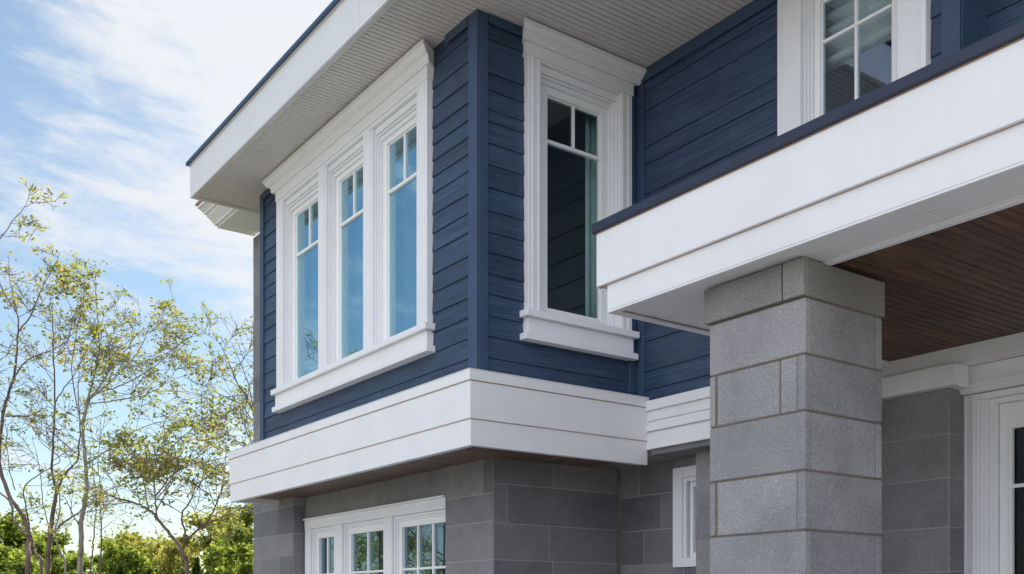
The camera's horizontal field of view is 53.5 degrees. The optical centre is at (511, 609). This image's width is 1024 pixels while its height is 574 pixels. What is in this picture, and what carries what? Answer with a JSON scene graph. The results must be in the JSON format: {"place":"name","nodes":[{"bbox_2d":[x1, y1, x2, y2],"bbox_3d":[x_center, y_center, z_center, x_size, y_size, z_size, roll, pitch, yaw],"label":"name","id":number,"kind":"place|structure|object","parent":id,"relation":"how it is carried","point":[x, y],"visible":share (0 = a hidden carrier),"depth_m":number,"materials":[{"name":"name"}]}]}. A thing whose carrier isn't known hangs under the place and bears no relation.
{"place":"outdoors","nodes":[
{"label":"outdoors","id":0,"kind":"place"},
{"bbox_2d":[146,567,153,573],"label":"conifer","id":1,"kind":"object","parent":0,"point":[149,570],"visible":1,"depth_m":18.47,"materials":[{"name":"green plant"}]},
{"bbox_2d":[0,0,332,572],"label":"sky","id":2,"kind":"structure","parent":0,"point":[106,104],"materials":[{"name":"blue"}]},
{"label":"ground","id":3,"kind":"structure","parent":0,"visible":0},
{"bbox_2d":[0,544,44,573],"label":"tree","id":4,"kind":"object","parent":3,"relation":"on","point":[10,563],"visible":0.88,"depth_m":18.77,"materials":[{"name":"green plant"}]},
{"bbox_2d":[0,507,52,573],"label":"tree","id":5,"kind":"object","parent":3,"relation":"on","point":[11,536],"visible":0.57,"depth_m":21.28,"materials":[{"name":"green plant"}]},
{"bbox_2d":[10,406,67,573],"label":"tree","id":6,"kind":"object","parent":3,"relation":"on","point":[37,557],"visible":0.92,"depth_m":14.62,"materials":[{"name":"green plant"}]},
{"bbox_2d":[0,176,94,573],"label":"tree","id":7,"kind":"object","parent":3,"relation":"on","point":[10,499],"visible":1,"depth_m":14.04,"materials":[{"name":"green plant"}]},
{"bbox_2d":[12,527,88,573],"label":"tree","id":8,"kind":"object","parent":3,"relation":"on","point":[62,542],"visible":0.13,"depth_m":23.84,"materials":[{"name":"green plant"}]},
{"bbox_2d":[42,467,77,573],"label":"tree","id":9,"kind":"object","parent":3,"relation":"on","point":[61,521],"visible":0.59,"depth_m":15.78,"materials":[{"name":"green plant"}]},
{"bbox_2d":[44,553,94,573],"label":"tree","id":10,"kind":"object","parent":3,"relation":"on","point":[58,565],"visible":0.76,"depth_m":22.80,"materials":[{"name":"green plant"}]},
{"bbox_2d":[0,260,161,573],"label":"tree","id":11,"kind":"object","parent":3,"relation":"on","point":[49,540],"visible":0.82,"depth_m":14.91,"materials":[{"name":"green plant"}]},
{"bbox_2d":[65,437,128,573],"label":"tree","id":12,"kind":"object","parent":3,"relation":"on","point":[75,457],"visible":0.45,"depth_m":16.52,"materials":[{"name":"green plant"}]},
{"bbox_2d":[66,423,138,573],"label":"tree","id":13,"kind":"object","parent":3,"relation":"on","point":[126,527],"visible":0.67,"depth_m":17.00,"materials":[{"name":"green plant"}]},
{"bbox_2d":[116,561,126,573],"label":"conifer","id":14,"kind":"object","parent":3,"relation":"on","point":[122,569],"visible":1,"depth_m":18.47,"materials":[{"name":"green plant"}]},
{"bbox_2d":[18,250,225,573],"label":"tree","id":15,"kind":"object","parent":3,"relation":"on","point":[162,306],"visible":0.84,"depth_m":14.98,"materials":[{"name":"green plant"}]},
{"bbox_2d":[86,533,158,573],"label":"tree","id":16,"kind":"object","parent":3,"relation":"on","point":[132,558],"visible":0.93,"depth_m":21.73,"materials":[{"name":"green plant"}]},
{"bbox_2d":[88,513,190,573],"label":"tree","id":17,"kind":"object","parent":3,"relation":"on","point":[140,540],"visible":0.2,"depth_m":26.43,"materials":[{"name":"green plant"}]},
{"bbox_2d":[70,385,252,573],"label":"tree","id":18,"kind":"object","parent":3,"relation":"on","point":[152,461],"visible":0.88,"depth_m":13.89,"materials":[{"name":"green plant"}]},
{"bbox_2d":[138,530,203,573],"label":"tree","id":19,"kind":"object","parent":3,"relation":"on","point":[149,549],"visible":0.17,"depth_m":24.91,"materials":[{"name":"green plant"}]},
{"bbox_2d":[190,556,201,573],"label":"conifer","id":20,"kind":"object","parent":3,"relation":"on","point":[196,567],"visible":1,"depth_m":18.47,"materials":[{"name":"green plant"}]},
{"bbox_2d":[143,500,252,573],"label":"tree","id":21,"kind":"object","parent":3,"relation":"on","point":[169,561],"visible":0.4,"depth_m":23.39,"materials":[{"name":"green plant"}]},
{"bbox_2d":[161,302,252,473],"bbox_3d":[-4.258,-1.651,15.813,2.472,6.563,2.184,0,0,-36],"label":"tree","id":22,"kind":"object","parent":3,"relation":"on","point":[247,402],"visible":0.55,"depth_m":15.54,"materials":[{"name":"green plant"}]},
{"bbox_2d":[201,539,252,573],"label":"tree","id":23,"kind":"object","parent":3,"relation":"on","point":[217,557],"visible":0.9,"depth_m":19.78,"materials":[{"name":"green plant"}]},
{"bbox_2d":[203,503,252,573],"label":"tree","id":24,"kind":"object","parent":3,"relation":"on","point":[242,537],"visible":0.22,"depth_m":21.63,"materials":[{"name":"green plant"}]},
{"bbox_2d":[186,0,1023,573],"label":"house","id":25,"kind":"structure","parent":3,"relation":"on","point":[796,346],"depth_m":7.62,"materials":[{"name":"wood"}]},
{"bbox_2d":[331,537,333,572],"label":"curtain","id":26,"kind":"object","parent":25,"relation":"hanging from","point":[332,554],"depth_m":11.07,"materials":[{"name":"fabric"}]},
{"bbox_2d":[262,39,435,412],"bbox_3d":[-1.512,-3.195,9.173,0.265,2.370,3.203,0,0,-36],"label":"window","id":27,"kind":"structure","parent":25,"relation":"in","point":[354,203],"depth_m":8.97,"materials":[{"name":"white paint"}]},
{"bbox_2d":[361,531,381,573],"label":"curtain","id":28,"kind":"object","parent":25,"relation":"hanging from","point":[376,550],"depth_m":10.23,"materials":[{"name":"fabric"}]},
{"bbox_2d":[303,495,445,573],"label":"window","id":29,"kind":"structure","parent":25,"relation":"in","point":[393,519],"depth_m":9.84,"materials":[{"name":"white paint"}]},
{"bbox_2d":[413,525,431,573],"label":"curtain","id":30,"kind":"object","parent":25,"relation":"hanging from","point":[426,545],"depth_m":9.47,"materials":[{"name":"fabric"}]},
{"bbox_2d":[520,17,646,360],"bbox_3d":[0.535,-3.210,8.006,1.283,2.350,0.265,0,0,-36],"label":"window","id":31,"kind":"structure","parent":25,"relation":"in","point":[563,69],"depth_m":7.94,"materials":[{"name":"white paint"}]},
{"bbox_2d":[585,113,596,318],"bbox_3d":[0.724,-3.060,8.414,0.312,2.120,0.037,0,0,-36],"label":"curtain","id":32,"kind":"object","parent":25,"relation":"hanging from","point":[590,220],"visible":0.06,"depth_m":8.37,"materials":[{"name":"teal fabric"}]},
{"bbox_2d":[673,465,695,567],"bbox_3d":[1.498,-0.755,8.272,0.100,0.820,0.435,0,0,-36],"label":"window","id":33,"kind":"structure","parent":25,"relation":"in","point":[684,478],"depth_m":8.33,"materials":[{"name":"white paint"}]},
{"bbox_2d":[777,0,931,135],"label":"window","id":34,"kind":"structure","parent":25,"relation":"in","point":[801,41],"depth_m":6.97,"materials":[{"name":"white paint"}]},
{"bbox_2d":[825,0,891,73],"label":"pleated blind","id":35,"kind":"object","parent":25,"relation":"attached to","point":[875,33],"visible":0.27,"depth_m":6.87,"materials":[{"name":"fabric"}]},
{"bbox_2d":[999,401,1023,573],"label":"door","id":36,"kind":"structure","parent":25,"relation":"in","point":[1011,415],"depth_m":6.87,"materials":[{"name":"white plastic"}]}
]}

